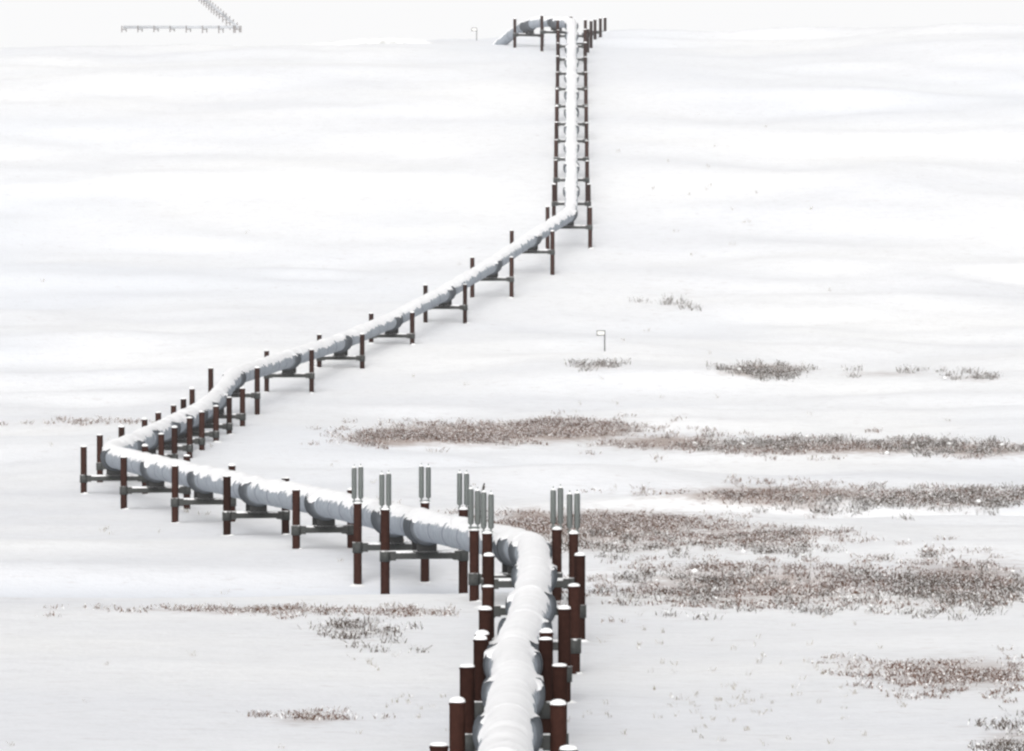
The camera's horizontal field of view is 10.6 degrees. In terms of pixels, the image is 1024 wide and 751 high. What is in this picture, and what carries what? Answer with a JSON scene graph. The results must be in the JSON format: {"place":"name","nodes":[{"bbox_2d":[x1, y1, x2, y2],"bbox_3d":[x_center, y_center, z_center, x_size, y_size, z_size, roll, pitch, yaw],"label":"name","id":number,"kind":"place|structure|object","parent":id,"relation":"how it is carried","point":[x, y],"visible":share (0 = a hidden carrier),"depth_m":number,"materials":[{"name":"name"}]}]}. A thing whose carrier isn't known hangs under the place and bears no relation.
{"place":"outdoors","nodes":[
{"label":"outdoors","id":0,"kind":"place"},
{"bbox_2d":[0,0,1023,750],"bbox_3d":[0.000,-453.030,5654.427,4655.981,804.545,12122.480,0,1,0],"label":"snowy ground","id":1,"kind":"structure","parent":0,"point":[148,178],"depth_m":553.03,"materials":[{"name":"white snow"}]},
{"bbox_2d":[79,444,148,493],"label":"pipeline support","id":2,"kind":"object","parent":1,"relation":"on","point":[85,478],"visible":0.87,"depth_m":387.10,"materials":[{"name":"orange metal"}]},
{"bbox_2d":[96,433,166,483],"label":"pipeline support","id":3,"kind":"object","parent":1,"relation":"on","point":[100,467],"visible":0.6,"depth_m":400.16,"materials":[{"name":"orange metal"}]},
{"bbox_2d":[100,18,579,750],"bbox_3d":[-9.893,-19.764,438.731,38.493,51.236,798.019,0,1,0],"label":"insulated pipe","id":4,"kind":"object","parent":3,"relation":"attached to","point":[448,534],"visible":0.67,"depth_m":328.51,"materials":[{"name":"silver metal"}]},
{"bbox_2d":[101,16,578,750],"bbox_3d":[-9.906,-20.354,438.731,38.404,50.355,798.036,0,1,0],"label":"snow","id":5,"kind":"structure","parent":4,"relation":"on","point":[507,714],"depth_m":275.70,"materials":[{"name":"white snow"}]},
{"bbox_2d":[118,425,177,458],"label":"pipeline support","id":6,"kind":"object","parent":1,"relation":"on","point":[174,441],"visible":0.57,"depth_m":409.85,"materials":[{"name":"orange metal"}]},
{"bbox_2d":[119,454,190,509],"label":"pipeline support","id":7,"kind":"object","parent":1,"relation":"on","point":[149,487],"visible":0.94,"depth_m":365.25,"materials":[{"name":"orange metal"}]},
{"bbox_2d":[142,416,192,457],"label":"pipeline support","id":8,"kind":"object","parent":1,"relation":"on","point":[188,448],"visible":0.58,"depth_m":419.80,"materials":[{"name":"orange metal"}]},
{"bbox_2d":[155,411,204,449],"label":"pipeline support","id":9,"kind":"object","parent":1,"relation":"on","point":[199,441],"visible":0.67,"depth_m":425.75,"materials":[{"name":"orange metal"}]},
{"bbox_2d":[121,0,240,32],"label":"pipeline","id":10,"kind":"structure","parent":1,"relation":"on","point":[220,12],"depth_m":3084.94,"materials":[{"name":"grey metal"}]},
{"bbox_2d":[171,404,221,442],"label":"pipeline support","id":11,"kind":"object","parent":1,"relation":"on","point":[215,433],"visible":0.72,"depth_m":431.76,"materials":[{"name":"orange metal"}]},
{"bbox_2d":[171,463,237,522],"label":"pipeline support","id":12,"kind":"object","parent":1,"relation":"on","point":[197,499],"visible":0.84,"depth_m":345.65,"materials":[{"name":"orange metal"}]},
{"bbox_2d":[180,396,233,434],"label":"pipeline support","id":13,"kind":"object","parent":1,"relation":"on","point":[228,425],"visible":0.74,"depth_m":439.85,"materials":[{"name":"orange metal"}]},
{"bbox_2d":[189,387,245,425],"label":"pipeline support","id":14,"kind":"object","parent":1,"relation":"on","point":[241,416],"visible":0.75,"depth_m":449.86,"materials":[{"name":"orange metal"}]},
{"bbox_2d":[208,366,262,414],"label":"pipeline support","id":15,"kind":"object","parent":1,"relation":"on","point":[255,394],"visible":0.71,"depth_m":467.78,"materials":[{"name":"orange metal"}]},
{"bbox_2d":[221,474,290,535],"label":"pipeline support","id":16,"kind":"object","parent":1,"relation":"on","point":[251,511],"visible":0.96,"depth_m":325.68,"materials":[{"name":"orange metal"}]},
{"bbox_2d":[262,349,314,392],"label":"pipeline support","id":17,"kind":"object","parent":1,"relation":"on","point":[310,375],"visible":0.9,"depth_m":494.63,"materials":[{"name":"orange metal"}]},
{"bbox_2d":[291,488,352,548],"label":"pipeline support","id":18,"kind":"object","parent":1,"relation":"on","point":[316,526],"visible":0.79,"depth_m":306.72,"materials":[{"name":"orange metal"}]},
{"bbox_2d":[315,333,364,368],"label":"pipeline support","id":19,"kind":"object","parent":1,"relation":"on","point":[346,356],"visible":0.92,"depth_m":515.59,"materials":[{"name":"orange metal"}]},
{"bbox_2d":[350,463,430,586],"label":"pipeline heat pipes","id":20,"kind":"object","parent":1,"relation":"on","point":[359,547],"visible":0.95,"depth_m":286.73,"materials":[{"name":"orange metal"}]},
{"bbox_2d":[367,311,415,344],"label":"pipeline support","id":21,"kind":"object","parent":1,"relation":"on","point":[397,334],"visible":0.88,"depth_m":536.51,"materials":[{"name":"orange metal"}]},
{"bbox_2d":[379,469,468,593],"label":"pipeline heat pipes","id":22,"kind":"object","parent":1,"relation":"on","point":[388,555],"visible":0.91,"depth_m":277.74,"materials":[{"name":"orange metal"}]},
{"bbox_2d":[423,284,468,323],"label":"pipeline support","id":23,"kind":"object","parent":1,"relation":"on","point":[463,307],"visible":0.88,"depth_m":557.39,"materials":[{"name":"orange metal"}]},
{"bbox_2d":[470,256,515,298],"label":"pipeline support","id":24,"kind":"object","parent":1,"relation":"on","point":[495,277],"visible":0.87,"depth_m":578.41,"materials":[{"name":"orange metal"}]},
{"bbox_2d":[429,742,577,750],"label":"pipeline support","id":25,"kind":"object","parent":1,"relation":"on","point":[438,746],"visible":1,"depth_m":136.50,"materials":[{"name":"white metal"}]},
{"bbox_2d":[449,696,566,750],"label":"pipeline support","id":26,"kind":"object","parent":1,"relation":"on","point":[457,704],"visible":1,"depth_m":150.50,"materials":[{"name":"orange metal"}]},
{"bbox_2d":[0,408,1023,720],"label":"grass","id":27,"kind":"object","parent":1,"relation":"on","point":[636,522],"visible":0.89,"depth_m":316.14,"materials":[{"name":"brown plant"}]},
{"bbox_2d":[473,634,552,732],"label":"pipeline support","id":28,"kind":"object","parent":1,"relation":"on","point":[480,641],"visible":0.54,"depth_m":177.78,"materials":[{"name":"orange metal"}]},
{"bbox_2d":[474,628,552,645],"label":"pipeline support","id":29,"kind":"object","parent":1,"relation":"on","point":[545,632],"visible":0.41,"depth_m":180.50,"materials":[{"name":"white metal"}]},
{"bbox_2d":[459,663,568,750],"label":"pipeline support","id":30,"kind":"object","parent":1,"relation":"on","point":[467,681],"visible":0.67,"depth_m":164.99,"materials":[{"name":"orange metal"}]},
{"bbox_2d":[10,113,1017,747],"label":"grass tufts","id":31,"kind":"object","parent":1,"relation":"on","point":[642,613],"visible":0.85,"depth_m":212.09,"materials":[{"name":"brown plant"}]},
{"bbox_2d":[467,484,562,601],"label":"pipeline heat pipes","id":32,"kind":"object","parent":1,"relation":"on","point":[474,578],"visible":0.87,"depth_m":256.29,"materials":[{"name":"orange metal"}]},
{"bbox_2d":[474,489,579,607],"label":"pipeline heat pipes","id":33,"kind":"object","parent":1,"relation":"on","point":[563,583],"visible":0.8,"depth_m":252.02,"materials":[{"name":"grey metal"}]},
{"bbox_2d":[478,605,576,703],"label":"pipeline support","id":34,"kind":"object","parent":1,"relation":"on","point":[564,631],"visible":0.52,"depth_m":193.99,"materials":[{"name":"orange metal"}]},
{"bbox_2d":[513,18,543,47],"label":"pipeline support","id":35,"kind":"object","parent":1,"relation":"on","point":[527,33],"visible":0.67,"depth_m":795.34,"materials":[{"name":"orange metal"}]},
{"bbox_2d":[482,583,582,673],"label":"pipeline support","id":36,"kind":"object","parent":1,"relation":"on","point":[573,596],"visible":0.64,"depth_m":208.97,"materials":[{"name":"orange metal"}]},
{"bbox_2d":[510,229,554,274],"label":"pipeline support","id":37,"kind":"object","parent":1,"relation":"on","point":[535,250],"visible":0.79,"depth_m":599.31,"materials":[{"name":"orange metal"}]},
{"bbox_2d":[483,552,589,641],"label":"pipeline support","id":38,"kind":"object","parent":1,"relation":"on","point":[488,570],"visible":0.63,"depth_m":230.97,"materials":[{"name":"orange metal"}]},
{"bbox_2d":[539,15,571,51],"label":"pipeline support","id":39,"kind":"object","parent":1,"relation":"on","point":[551,31],"visible":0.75,"depth_m":787.18,"materials":[{"name":"orange metal"}]},
{"bbox_2d":[544,205,593,248],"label":"pipeline support","id":40,"kind":"object","parent":1,"relation":"on","point":[589,226],"visible":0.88,"depth_m":619.38,"materials":[{"name":"orange metal"}]},
{"bbox_2d":[551,183,590,224],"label":"pipeline support","id":41,"kind":"object","parent":1,"relation":"on","point":[554,203],"visible":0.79,"depth_m":634.05,"materials":[{"name":"orange metal"}]},
{"bbox_2d":[553,159,588,201],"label":"pipeline support","id":42,"kind":"object","parent":1,"relation":"on","point":[556,180],"visible":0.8,"depth_m":648.50,"materials":[{"name":"orange metal"}]},
{"bbox_2d":[554,105,587,138],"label":"pipeline support","id":43,"kind":"object","parent":1,"relation":"on","point":[578,123],"visible":0.57,"depth_m":691.85,"materials":[{"name":"orange metal"}]},
{"bbox_2d":[554,88,587,121],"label":"pipeline support","id":44,"kind":"object","parent":1,"relation":"on","point":[578,105],"visible":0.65,"depth_m":706.30,"materials":[{"name":"orange metal"}]},
{"bbox_2d":[554,72,587,105],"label":"pipeline support","id":45,"kind":"object","parent":1,"relation":"on","point":[578,88],"visible":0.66,"depth_m":720.74,"materials":[{"name":"orange metal"}]},
{"bbox_2d":[555,42,586,75],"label":"pipeline support","id":46,"kind":"object","parent":1,"relation":"on","point":[558,50],"visible":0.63,"depth_m":749.67,"materials":[{"name":"orange metal"}]},
{"bbox_2d":[554,139,588,177],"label":"pipeline support","id":47,"kind":"object","parent":1,"relation":"on","point":[586,157],"visible":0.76,"depth_m":662.93,"materials":[{"name":"orange metal"}]},
{"bbox_2d":[554,121,588,143],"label":"pipeline support","id":48,"kind":"object","parent":1,"relation":"on","point":[563,140],"visible":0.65,"depth_m":677.39,"materials":[{"name":"orange metal"}]},
{"bbox_2d":[556,19,586,54],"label":"pipeline support","id":49,"kind":"object","parent":1,"relation":"on","point":[563,35],"visible":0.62,"depth_m":778.58,"materials":[{"name":"orange metal"}]},
{"bbox_2d":[556,55,587,75],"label":"pipeline support","id":50,"kind":"object","parent":1,"relation":"on","point":[564,73],"visible":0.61,"depth_m":735.21,"materials":[{"name":"orange metal"}]},
{"bbox_2d":[557,29,586,63],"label":"pipeline support","id":51,"kind":"object","parent":1,"relation":"on","point":[584,37],"visible":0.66,"depth_m":764.14,"materials":[{"name":"orange metal"}]},
{"bbox_2d":[577,17,606,52],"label":"pipeline supports","id":52,"kind":"object","parent":1,"relation":"on","point":[591,33],"visible":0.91,"depth_m":804.03,"materials":[{"name":"orange metal"}]},
{"bbox_2d":[597,330,604,350],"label":"marker sign","id":53,"kind":"object","parent":1,"relation":"on","point":[600,332],"visible":0.87,"depth_m":531.20,"materials":[{"name":"paint"}]},
{"bbox_2d":[298,292,1023,750],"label":"willow shrubs","id":54,"kind":"object","parent":1,"relation":"on","point":[784,370],"visible":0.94,"depth_m":304.36,"materials":[{"name":"brown plant"}]},
{"bbox_2d":[606,363,1014,745],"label":"shrub snow clumps","id":55,"kind":"object","parent":1,"relation":"on","point":[886,452],"visible":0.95,"depth_m":359.30,"materials":[{"name":"white snow"}]}
]}

